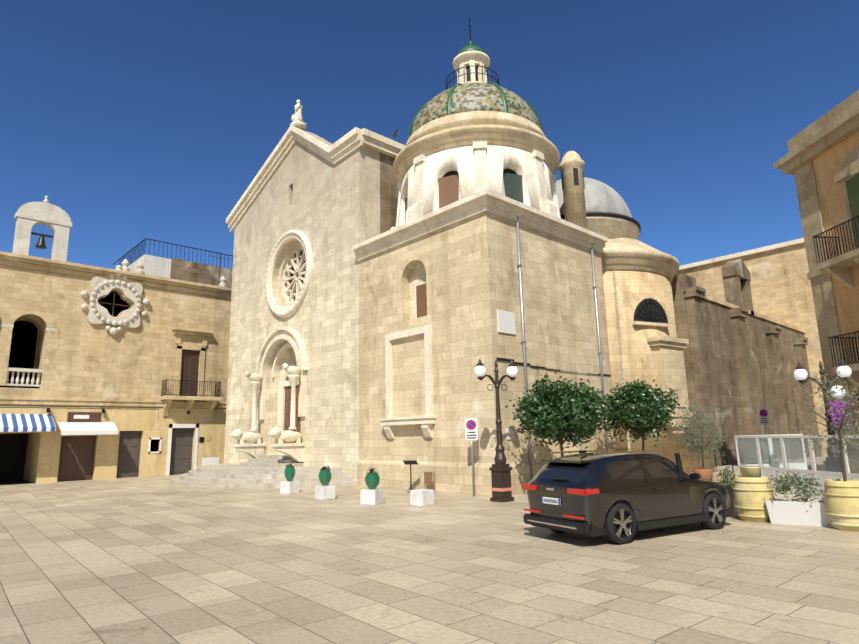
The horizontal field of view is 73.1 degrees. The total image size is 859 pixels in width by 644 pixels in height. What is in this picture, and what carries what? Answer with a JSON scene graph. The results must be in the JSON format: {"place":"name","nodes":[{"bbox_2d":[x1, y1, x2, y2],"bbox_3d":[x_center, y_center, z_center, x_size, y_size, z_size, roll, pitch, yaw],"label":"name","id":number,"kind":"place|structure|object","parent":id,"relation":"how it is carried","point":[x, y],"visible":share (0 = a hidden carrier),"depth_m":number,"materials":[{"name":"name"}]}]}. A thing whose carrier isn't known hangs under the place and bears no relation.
{"place":"outdoors","nodes":[
{"label":"outdoors","id":0,"kind":"place"},
{"bbox_2d":[12,195,71,260],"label":"bell gable","id":1,"kind":"structure","parent":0,"point":[55,219],"depth_m":34.26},
{"bbox_2d":[0,472,858,643],"bbox_3d":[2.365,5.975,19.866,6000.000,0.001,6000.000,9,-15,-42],"label":"ground","id":2,"kind":"structure","parent":0,"point":[149,560],"depth_m":8.91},
{"bbox_2d":[0,404,225,482],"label":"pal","id":3,"kind":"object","parent":2,"relation":"on","point":[42,457],"visible":0.42,"depth_m":35.35,"materials":[{"name":"paint"}]},
{"bbox_2d":[0,434,27,480],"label":"dark shop","id":4,"kind":"structure","parent":3,"relation":"attached to","point":[13,448],"depth_m":34.64,"materials":[{"name":"black"}]},
{"bbox_2d":[0,414,55,431],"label":"striped awning","id":5,"kind":"object","parent":3,"relation":"attached to","point":[26,422],"visible":1,"depth_m":31.31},
{"bbox_2d":[57,435,95,481],"bbox_3d":[-20.541,7.917,33.731,1.850,2.550,0.080,9,-15,-42],"label":"door","id":6,"kind":"structure","parent":3,"relation":"attached to","point":[76,458],"depth_m":33.71,"materials":[{"name":"brown"}]},
{"bbox_2d":[67,412,100,421],"bbox_3d":[-20.256,5.570,34.010,1.700,0.550,0.060,9,-15,-42],"label":"shop sign","id":7,"kind":"object","parent":3,"relation":"attached to","point":[94,416],"visible":0.93,"depth_m":34.03,"materials":[{"name":"brown"}]},
{"bbox_2d":[58,422,117,434],"bbox_3d":[-19.775,6.168,33.604,2.900,0.738,1.090,9,-15,-42],"label":"white awning","id":8,"kind":"object","parent":3,"relation":"attached to","point":[86,428],"visible":1,"depth_m":33.43,"materials":[{"name":"white"}]},
{"bbox_2d":[0,265,230,402],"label":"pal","id":9,"kind":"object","parent":3,"relation":"on","point":[77,355],"visible":0.81,"depth_m":35.08,"materials":[{"name":"stone"}]},
{"bbox_2d":[8,321,37,383],"bbox_3d":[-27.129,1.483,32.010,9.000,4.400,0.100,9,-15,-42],"label":"arched window opening","id":10,"kind":"object","parent":9,"relation":"attached to","point":[26,324],"visible":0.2,"depth_m":34.65,"materials":[{"name":"paint"}]},
{"bbox_2d":[80,265,149,334],"bbox_3d":[-19.525,-1.386,36.122,3.940,4.480,0.571,9,-15,-42],"label":"ornate window surround","id":11,"kind":"object","parent":9,"relation":"attached to","point":[98,313],"visible":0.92,"depth_m":35.90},
{"bbox_2d":[0,251,231,407],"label":"palace cornices","id":12,"kind":"object","parent":9,"relation":"attached to","point":[42,264],"depth_m":35.34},
{"bbox_2d":[128,254,170,277],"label":"roof block","id":13,"kind":"structure","parent":9,"relation":"on","point":[157,266],"depth_m":40.79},
{"bbox_2d":[179,350,198,395],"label":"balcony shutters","id":14,"kind":"object","parent":9,"relation":"attached to","point":[189,364],"visible":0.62,"depth_m":38.76,"materials":[{"name":"brown"}]},
{"bbox_2d":[160,328,220,415],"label":"balcony","id":15,"kind":"structure","parent":9,"relation":"attached to","point":[189,400],"depth_m":38.37,"materials":[{"name":"stone"}]},
{"bbox_2d":[161,379,220,396],"bbox_3d":[-15.621,4.403,38.093,3.540,1.010,0.915,9,-15,-42],"label":"balcony rail","id":16,"kind":"object","parent":15,"relation":"on","point":[174,394],"visible":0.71,"depth_m":37.69,"materials":[{"name":"grey metal"}]},
{"bbox_2d":[170,258,232,287],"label":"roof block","id":17,"kind":"structure","parent":9,"relation":"on","point":[185,270],"depth_m":42.69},
{"bbox_2d":[112,238,232,267],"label":"roof rail","id":18,"kind":"object","parent":17,"relation":"on","point":[122,258],"visible":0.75,"depth_m":42.18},
{"bbox_2d":[116,431,141,477],"bbox_3d":[-18.502,8.115,35.622,1.340,2.800,0.080,9,-15,-42],"label":"door","id":19,"kind":"structure","parent":3,"relation":"attached to","point":[128,462],"depth_m":35.62,"materials":[{"name":"grey"}]},
{"bbox_2d":[169,428,193,474],"bbox_3d":[-16.202,8.404,37.741,1.500,2.950,0.080,9,-15,-42],"label":"door","id":20,"kind":"structure","parent":3,"relation":"attached to","point":[181,451],"depth_m":37.75,"materials":[{"name":"grey"}]},
{"bbox_2d":[148,424,218,475],"bbox_3d":[-15.835,8.246,37.628,4.550,3.200,0.050,9,-15,-42],"label":"door frame","id":21,"kind":"object","parent":2,"relation":"on","point":[210,461],"visible":0.92,"depth_m":37.81,"materials":[{"name":"white"}]},
{"bbox_2d":[171,463,356,488],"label":"steps","id":22,"kind":"structure","parent":2,"relation":"on","point":[230,475],"depth_m":26.46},
{"bbox_2d":[240,455,302,467],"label":"door steps","id":23,"kind":"structure","parent":22,"relation":"on","point":[281,461],"depth_m":29.89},
{"bbox_2d":[280,481,299,493],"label":"planter block","id":24,"kind":"structure","parent":2,"relation":"on","point":[290,487],"depth_m":22.59,"materials":[{"name":"stone"}]},
{"bbox_2d":[224,128,379,480],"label":"facade","id":25,"kind":"structure","parent":2,"relation":"on","point":[329,210],"depth_m":30.47,"materials":[{"name":"stone"}]},
{"bbox_2d":[231,371,264,457],"bbox_3d":[-10.094,5.203,32.245,1.851,4.940,0.600,9,-15,-42],"label":"lion statue","id":26,"kind":"object","parent":25,"relation":"attached to","point":[255,449],"visible":1,"depth_m":31.93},
{"bbox_2d":[250,382,260,430],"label":"portal column","id":27,"kind":"structure","parent":26,"relation":"attached to","point":[255,386],"depth_m":32.53,"materials":[{"name":"stone"}]},
{"bbox_2d":[277,387,284,453],"bbox_3d":[-8.346,5.546,32.684,0.180,3.740,0.500,9,-15,-42],"label":"jamb","id":28,"kind":"object","parent":25,"relation":"attached to","point":[281,402],"visible":0.57,"depth_m":32.70,"materials":[{"name":"stone"}]},
{"bbox_2d":[256,327,307,419],"bbox_3d":[-8.017,2.768,31.788,0.700,4.950,5.200,9,-15,-42],"label":"archivolt","id":29,"kind":"object","parent":25,"relation":"attached to","point":[291,336],"visible":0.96,"depth_m":32.09,"materials":[{"name":"stone"}]},
{"bbox_2d":[269,363,304,461],"bbox_3d":[-7.212,4.541,29.207,1.851,4.940,0.600,9,-15,-42],"label":"lion statue","id":30,"kind":"object","parent":25,"relation":"attached to","point":[294,450],"visible":0.98,"depth_m":28.91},
{"bbox_2d":[288,375,299,429],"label":"portal column","id":31,"kind":"structure","parent":30,"relation":"attached to","point":[293,380],"depth_m":29.50,"materials":[{"name":"stone"}]},
{"bbox_2d":[265,230,312,317],"bbox_3d":[-7.989,-2.721,32.522,0.220,5.000,5.000,9,-15,-42],"label":"rose window frame","id":32,"kind":"object","parent":25,"relation":"attached to","point":[274,305],"visible":0.85,"depth_m":32.25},
{"bbox_2d":[284,374,300,442],"bbox_3d":[-7.428,5.074,31.844,0.110,4.300,2.100,9,-15,-42],"label":"door","id":33,"kind":"structure","parent":25,"relation":"attached to","point":[287,409],"depth_m":32.20,"materials":[{"name":"brown wood"}]},
{"bbox_2d":[226,125,362,231],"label":"raking cornice","id":34,"kind":"structure","parent":25,"relation":"attached to","point":[344,146],"depth_m":33.98,"materials":[{"name":"stone"}]},
{"bbox_2d":[283,248,305,302],"bbox_3d":[-7.476,-2.640,32.992,0.180,3.320,3.320,9,-15,-42],"label":"rose window tracery","id":35,"kind":"object","parent":25,"relation":"attached to","point":[296,284],"visible":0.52,"depth_m":33.17,"materials":[{"name":"stone"}]},
{"bbox_2d":[290,100,306,129],"bbox_3d":[-7.730,-12.226,34.112,0.700,1.850,0.757,9,-15,-42],"label":"peak statue","id":36,"kind":"object","parent":25,"relation":"on","point":[297,120],"visible":0.98,"depth_m":33.86,"materials":[{"name":"stone"}]},
{"bbox_2d":[315,485,334,499],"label":"planter block","id":37,"kind":"structure","parent":2,"relation":"on","point":[324,492],"depth_m":20.15,"materials":[{"name":"stone"}]},
{"bbox_2d":[360,489,383,504],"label":"planter block","id":38,"kind":"structure","parent":2,"relation":"on","point":[371,497],"depth_m":18.28,"materials":[{"name":"stone"}]},
{"bbox_2d":[380,153,398,233],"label":"nave","id":39,"kind":"structure","parent":2,"relation":"on","point":[389,192],"depth_m":29.66,"materials":[{"name":"stone"}]},
{"bbox_2d":[363,136,399,157],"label":"cornice","id":40,"kind":"structure","parent":39,"relation":"attached to","point":[380,147],"depth_m":29.44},
{"bbox_2d":[362,128,404,150],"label":"cornice","id":41,"kind":"structure","parent":39,"relation":"attached to","point":[382,139],"depth_m":29.38,"materials":[{"name":"stone"}]},
{"bbox_2d":[410,489,433,505],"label":"stone block","id":42,"kind":"structure","parent":2,"relation":"on","point":[421,497],"depth_m":17.70,"materials":[{"name":"stone"}]},
{"bbox_2d":[357,460,547,495],"bbox_3d":[3.008,6.590,25.921,9.400,1.100,8.196,9,-15,-42],"label":"wall base","id":43,"kind":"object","parent":2,"relation":"on","point":[451,477],"depth_m":21.66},
{"bbox_2d":[359,211,616,462],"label":"chapel","id":44,"kind":"structure","parent":2,"relation":"on","point":[472,276],"depth_m":23.28,"materials":[{"name":"stone"}]},
{"bbox_2d":[379,325,435,438],"bbox_3d":[-0.968,2.518,23.807,0.400,4.450,3.100,9,-15,-42],"label":"blind window","id":45,"kind":"structure","parent":44,"relation":"attached to","point":[389,422],"depth_m":23.48,"materials":[{"name":"stone"}]},
{"bbox_2d":[410,262,425,318],"bbox_3d":[-0.268,-1.350,24.826,0.100,2.600,1.600,9,-15,-42],"label":"chapel window","id":46,"kind":"structure","parent":44,"relation":"in","point":[418,274],"depth_m":25.15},
{"bbox_2d":[416,283,426,317],"bbox_3d":[-0.302,-0.915,24.699,0.060,1.400,0.700,9,-15,-42],"label":"window shutter","id":47,"kind":"object","parent":46,"relation":"in","point":[421,297],"visible":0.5,"depth_m":24.69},
{"bbox_2d":[398,145,559,225],"bbox_3d":[2.303,-5.286,27.913,7.840,3.300,7.840,9,-15,-42],"label":"drum","id":48,"kind":"object","parent":44,"relation":"on","point":[460,161],"visible":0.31,"depth_m":24.82,"materials":[{"name":"paint"}]},
{"bbox_2d":[406,154,425,222],"bbox_3d":[-0.519,-5.730,25.332,0.900,3.300,0.600,9,-15,-42],"label":"pilaster","id":49,"kind":"object","parent":48,"relation":"attached to","point":[414,211],"visible":0.67,"depth_m":25.28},
{"bbox_2d":[438,174,458,208],"bbox_3d":[0.865,-5.446,24.731,1.000,1.650,0.060,-6,-12,24],"label":"drum shutter","id":50,"kind":"object","parent":48,"relation":"in","point":[448,190],"visible":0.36,"depth_m":24.75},
{"bbox_2d":[408,83,540,138],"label":"dome tiles","id":51,"kind":"object","parent":48,"relation":"on","point":[467,97],"visible":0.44,"depth_m":25.95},
{"bbox_2d":[457,59,486,83],"bbox_3d":[2.148,-12.168,29.266,1.480,1.670,1.480,9,-15,-42],"label":"lantern","id":52,"kind":"object","parent":51,"relation":"on","point":[469,63],"depth_m":28.76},
{"bbox_2d":[453,51,489,71],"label":"lantern cornice","id":53,"kind":"structure","parent":52,"relation":"on","point":[484,58],"depth_m":28.76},
{"bbox_2d":[409,82,542,136],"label":"dome ribs","id":54,"kind":"object","parent":51,"relation":"attached to","point":[450,95],"visible":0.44,"depth_m":26.24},
{"bbox_2d":[404,111,545,147],"bbox_3d":[2.241,-8.057,28.458,7.160,1.050,7.160,9,-15,-42],"label":"dome base ring","id":55,"kind":"object","parent":48,"relation":"on","point":[473,118],"visible":0.31,"depth_m":25.31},
{"bbox_2d":[393,124,559,180],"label":"drum cornice","id":56,"kind":"structure","parent":48,"relation":"attached to","point":[468,135],"depth_m":25.01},
{"bbox_2d":[472,141,487,192],"bbox_3d":[2.158,-6.025,24.137,0.600,3.300,0.900,-2,-11,2],"label":"pilaster","id":57,"kind":"object","parent":48,"relation":"attached to","point":[480,162],"visible":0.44,"depth_m":24.29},
{"bbox_2d":[503,172,523,203],"bbox_3d":[3.518,-5.523,24.644,1.000,1.650,0.060,3,-12,-20],"label":"drum shutter","id":58,"kind":"object","parent":48,"relation":"in","point":[513,187],"visible":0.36,"depth_m":24.68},
{"bbox_2d":[532,149,557,216],"bbox_3d":[4.920,-5.887,25.154,0.600,3.300,0.900,9,-15,-42],"label":"pilaster","id":59,"kind":"object","parent":48,"relation":"attached to","point":[547,206],"visible":0.6,"depth_m":25.10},
{"bbox_2d":[352,189,607,260],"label":"cornice","id":60,"kind":"structure","parent":44,"relation":"attached to","point":[488,200],"depth_m":23.97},
{"bbox_2d":[497,309,515,334],"bbox_3d":[2.869,0.011,21.609,1.000,0.850,0.050,9,-15,-42],"label":"plaque","id":61,"kind":"object","parent":44,"relation":"attached to","point":[506,322],"visible":1,"depth_m":21.56,"materials":[{"name":"white"}]},
{"bbox_2d":[516,216,532,479],"bbox_3d":[3.592,0.939,22.002,0.114,10.650,0.120,9,-15,-42],"label":"pipe","id":62,"kind":"object","parent":44,"relation":"attached to","point":[523,333],"visible":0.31,"depth_m":22.09,"materials":[{"name":"grey"}]},
{"bbox_2d":[559,151,586,228],"bbox_3d":[6.951,-6.073,27.889,1.240,4.630,1.240,9,-15,-42],"label":"turret","id":63,"kind":"object","parent":44,"relation":"on","point":[574,204],"visible":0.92,"depth_m":27.54,"materials":[{"name":"stone"}]},
{"bbox_2d":[590,244,608,451],"bbox_3d":[7.558,1.562,25.628,0.114,10.650,0.120,9,-15,-42],"label":"pipe","id":64,"kind":"object","parent":44,"relation":"attached to","point":[598,337],"visible":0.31,"depth_m":25.81,"materials":[{"name":"grey"}]},
{"bbox_2d":[476,359,515,501],"bbox_3d":[2.259,3.448,18.851,1.318,4.570,0.770,9,-15,-42],"label":"lamp post","id":65,"kind":"object","parent":2,"relation":"on","point":[500,469],"visible":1,"depth_m":18.54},
{"bbox_2d":[604,503,635,543],"bbox_3d":[3.603,3.840,11.065,0.740,0.740,0.250,5,-13,-29],"label":"tyre","id":66,"kind":"object","parent":2,"relation":"on","point":[612,536],"visible":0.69,"depth_m":10.90,"materials":[{"name":"black rubber"}]},
{"bbox_2d":[613,509,632,538],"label":"rim spokes","id":67,"kind":"object","parent":66,"relation":"in","point":[622,522],"visible":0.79,"depth_m":10.99,"materials":[{"name":"grey"}]},
{"bbox_2d":[532,485,734,536],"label":"trim","id":68,"kind":"structure","parent":2,"relation":"on","point":[594,531],"depth_m":11.15,"materials":[{"name":"black"}]},
{"bbox_2d":[526,451,729,528],"bbox_3d":[4.413,3.535,12.569,4.633,1.442,1.899,5,-13,-29],"label":"car body","id":69,"kind":"object","parent":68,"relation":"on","point":[614,478],"visible":0.77,"depth_m":11.47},
{"bbox_2d":[523,514,588,533],"bbox_3d":[2.441,3.933,11.330,0.160,0.190,1.760,5,-13,-29],"label":"bumper","id":70,"kind":"object","parent":69,"relation":"attached to","point":[582,527],"visible":0.96,"depth_m":11.14,"materials":[{"name":"black"}]},
{"bbox_2d":[636,513,706,530],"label":"sill","id":71,"kind":"structure","parent":69,"relation":"attached to","point":[666,522],"depth_m":11.57,"materials":[{"name":"black"}]},
{"bbox_2d":[603,270,690,473],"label":"apse","id":72,"kind":"structure","parent":2,"relation":"on","point":[635,288],"depth_m":27.37,"materials":[{"name":"stone"}]},
{"bbox_2d":[8,358,642,414],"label":"cables","id":73,"kind":"object","parent":72,"relation":"attached to","point":[518,363],"visible":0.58,"depth_m":31.95,"materials":[{"name":"black plastic"}]},
{"bbox_2d":[562,216,639,239],"bbox_3d":[8.110,-3.824,32.126,6.800,1.700,6.800,9,-15,-42],"label":"drum","id":74,"kind":"object","parent":72,"relation":"on","point":[610,227],"visible":0.27,"depth_m":29.14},
{"bbox_2d":[613,271,630,450],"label":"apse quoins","id":75,"kind":"object","parent":72,"relation":"attached to","point":[619,333],"visible":0.19,"depth_m":27.17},
{"bbox_2d":[601,238,678,283],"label":"apse cornice","id":76,"kind":"structure","parent":72,"relation":"attached to","point":[625,254],"depth_m":27.99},
{"bbox_2d":[634,298,667,322],"bbox_3d":[10.568,-0.531,27.899,2.000,1.200,0.310,4,-12,-24],"label":"lunette window","id":77,"kind":"structure","parent":72,"relation":"attached to","point":[639,307],"depth_m":27.74,"materials":[{"name":"black"}]},
{"bbox_2d":[647,335,692,432],"bbox_3d":[11.464,2.994,27.445,2.400,4.470,0.820,7,-14,-35],"label":"buttress","id":78,"kind":"object","parent":2,"relation":"on","point":[668,362],"visible":0.77,"depth_m":27.20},
{"bbox_2d":[699,493,726,528],"bbox_3d":[6.048,4.057,12.452,0.740,0.740,0.250,5,-13,-29],"label":"tyre","id":79,"kind":"object","parent":2,"relation":"on","point":[709,523],"visible":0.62,"depth_m":12.30,"materials":[{"name":"black rubber"}]},
{"bbox_2d":[671,259,817,471],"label":"buttresses","id":80,"kind":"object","parent":2,"relation":"on","point":[736,276],"visible":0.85,"depth_m":34.48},
{"bbox_2d":[672,292,818,471],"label":"side wall","id":81,"kind":"structure","parent":2,"relation":"on","point":[722,362],"depth_m":33.70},
{"bbox_2d":[705,294,804,332],"bbox_3d":[19.591,0.128,40.970,19.800,0.250,7.000,9,-15,-42],"label":"wall coping","id":82,"kind":"object","parent":81,"relation":"attached to","point":[727,304],"visible":0.21,"depth_m":38.15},
{"bbox_2d":[734,476,774,521],"bbox_3d":[7.575,4.113,13.534,0.840,0.980,0.840,9,-15,-42],"label":"barrel","id":83,"kind":"object","parent":2,"relation":"on","point":[749,499],"visible":0.81,"depth_m":13.25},
{"bbox_2d":[765,499,831,526],"bbox_3d":[8.169,4.196,12.781,1.250,0.500,0.450,-9,-13,34],"label":"planter","id":84,"kind":"object","parent":2,"relation":"on","point":[788,511],"visible":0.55,"depth_m":12.65,"materials":[{"name":"white plastic"}]},
{"bbox_2d":[768,471,824,503],"bbox_3d":[8.172,3.708,12.813,1.268,0.809,0.897,-9,-13,34],"label":"planter shrub","id":85,"kind":"object","parent":84,"relation":"in","point":[785,488],"visible":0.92,"depth_m":12.87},
{"bbox_2d":[794,160,856,434],"bbox_3d":[15.020,-0.137,21.082,1.260,11.900,0.950,0,-11,-5],"label":"pilaster","id":86,"kind":"object","parent":2,"relation":"on","point":[826,313],"visible":0.4,"depth_m":21.34,"materials":[{"name":"stone"}]},
{"bbox_2d":[809,435,847,499],"bbox_3d":[11.540,4.202,16.697,0.061,1.850,1.250,0,-11,-5],"label":"panel frame","id":87,"kind":"object","parent":2,"relation":"on","point":[822,476],"visible":0.48,"depth_m":16.96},
{"bbox_2d":[812,438,841,471],"bbox_3d":[11.532,3.839,16.769,0.013,0.950,1.130,0,-11,-5],"label":"glass panel","id":88,"kind":"object","parent":87,"relation":"in","point":[827,460],"visible":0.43,"depth_m":16.78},
{"bbox_2d":[813,131,858,434],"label":"palazzo","id":89,"kind":"structure","parent":2,"relation":"on","point":[828,163],"depth_m":20.43,"materials":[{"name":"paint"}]},
{"bbox_2d":[773,104,858,169],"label":"cornice","id":90,"kind":"structure","parent":89,"relation":"attached to","point":[832,127],"depth_m":20.78,"materials":[{"name":"stone"}]},
{"bbox_2d":[782,116,858,173],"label":"cornice","id":91,"kind":"structure","parent":89,"relation":"attached to","point":[846,131],"depth_m":20.85,"materials":[{"name":"stone"}]},
{"bbox_2d":[787,90,858,151],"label":"parapet","id":92,"kind":"structure","parent":89,"relation":"on","point":[846,105],"depth_m":21.00,"materials":[{"name":"stone"}]},
{"bbox_2d":[824,257,858,386],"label":"balcony bracket","id":93,"kind":"object","parent":89,"relation":"attached to","point":[843,276],"visible":0.91,"depth_m":19.90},
{"bbox_2d":[846,174,858,247],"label":"palace louvres","id":94,"kind":"object","parent":89,"relation":"attached to","point":[854,201],"visible":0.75,"depth_m":19.62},
{"bbox_2d":[824,479,858,531],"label":"barrel","id":95,"kind":"object","parent":2,"relation":"on","point":[842,505],"visible":0.88,"depth_m":11.85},
{"bbox_2d":[786,365,858,480],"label":"flowering tree","id":96,"kind":"object","parent":95,"relation":"on","point":[843,424],"depth_m":12.33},
{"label":"enclosure deck","id":97,"kind":"structure","parent":2,"relation":"on","visible":0},
{"bbox_2d":[734,435,759,475],"bbox_3d":[11.225,4.930,20.363,0.061,1.850,1.250,0,-11,-5],"label":"panel frame","id":98,"kind":"object","parent":97,"relation":"on","point":[748,436],"visible":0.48,"depth_m":20.68,"materials":[{"name":"white"}]},
{"bbox_2d":[736,438,758,465],"bbox_3d":[11.216,4.567,20.435,0.013,0.950,1.130,0,-11,-5],"label":"glass panel","id":99,"kind":"object","parent":98,"relation":"attached to","point":[747,452],"visible":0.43,"depth_m":20.43,"materials":[{"name":"white"}]},
{"bbox_2d":[756,435,788,494],"bbox_3d":[11.330,4.688,19.141,0.061,1.850,1.250,0,-11,-5],"label":"panel frame","id":100,"kind":"object","parent":97,"relation":"on","point":[768,471],"visible":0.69,"depth_m":19.11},
{"bbox_2d":[758,438,783,467],"bbox_3d":[11.322,4.325,19.213,0.013,0.950,1.130,0,-11,-5],"label":"glass panel","id":101,"kind":"object","parent":100,"relation":"in","point":[770,452],"visible":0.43,"depth_m":19.21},
{"bbox_2d":[781,435,817,498],"bbox_3d":[11.435,4.445,17.919,0.061,1.850,1.250,0,-11,-5],"label":"panel frame","id":102,"kind":"object","parent":97,"relation":"on","point":[802,472],"visible":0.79,"depth_m":17.84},
{"bbox_2d":[783,438,811,469],"bbox_3d":[11.427,4.082,17.991,0.013,0.950,1.130,0,-11,-5],"label":"glass panel","id":103,"kind":"object","parent":102,"relation":"in","point":[797,457],"visible":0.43,"depth_m":17.99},
{"bbox_2d":[795,359,848,434],"bbox_3d":[12.603,3.273,18.235,0.540,4.220,1.422,9,-15,-42],"label":"lamp post","id":104,"kind":"object","parent":97,"relation":"on","point":[842,363],"visible":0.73,"depth_m":18.37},
{"label":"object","id":105,"kind":"object","parent":2,"relation":"on","visible":0},
{"bbox_2d":[817,248,858,269],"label":"balcony slab","id":106,"kind":"object","parent":105,"relation":"on","point":[845,260],"visible":0.83,"depth_m":19.45,"materials":[{"name":"stone"}]},
{"bbox_2d":[833,363,858,372],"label":"balcony slab","id":107,"kind":"object","parent":105,"relation":"on","point":[854,367],"visible":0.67,"depth_m":18.72,"materials":[{"name":"stone"}]},
{"bbox_2d":[812,215,858,366],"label":"balcony railing","id":108,"kind":"object","parent":107,"relation":"on","point":[837,337],"visible":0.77,"depth_m":19.50,"materials":[{"name":"grey metal"}]},
{"bbox_2d":[0,0,858,268],"label":"sky","id":109,"kind":"structure","parent":0,"point":[138,120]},
{"bbox_2d":[505,371,610,456],"bbox_3d":[4.445,3.733,19.386,3.449,4.128,3.269,9,-15,-42],"label":"tree","id":110,"kind":"object","parent":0,"point":[573,417],"depth_m":18.88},
{"bbox_2d":[555,177,631,217],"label":"dome","id":111,"kind":"structure","parent":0,"point":[601,196],"depth_m":29.89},
{"bbox_2d":[599,379,680,449],"bbox_3d":[8.294,4.306,22.881,3.105,4.184,3.098,9,-15,-42],"label":"tree","id":112,"kind":"object","parent":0,"point":[655,410],"depth_m":22.50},
{"bbox_2d":[668,400,732,468],"bbox_3d":[11.023,4.737,23.488,2.461,3.449,2.334,9,-15,-42],"label":"tree","id":113,"kind":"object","parent":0,"point":[689,443],"depth_m":23.38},
{"bbox_2d":[676,243,828,434],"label":"building","id":114,"kind":"structure","parent":0,"point":[780,285],"depth_m":46.56,"materials":[{"name":"stone"}]},
{"bbox_2d":[679,238,804,270],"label":"coping","id":115,"kind":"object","parent":114,"relation":"attached to","point":[748,252],"depth_m":48.81,"materials":[{"name":"stone"}]},
{"bbox_2d":[844,438,858,473],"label":"glass panel","id":116,"kind":"object","parent":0,"point":[853,463],"visible":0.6,"depth_m":15.86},
{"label":"loggia floor","id":117,"kind":"structure","parent":0,"visible":0},
{"bbox_2d":[1,324,56,386],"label":"balustrade","id":118,"kind":"object","parent":117,"relation":"on","point":[27,370],"visible":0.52,"depth_m":32.47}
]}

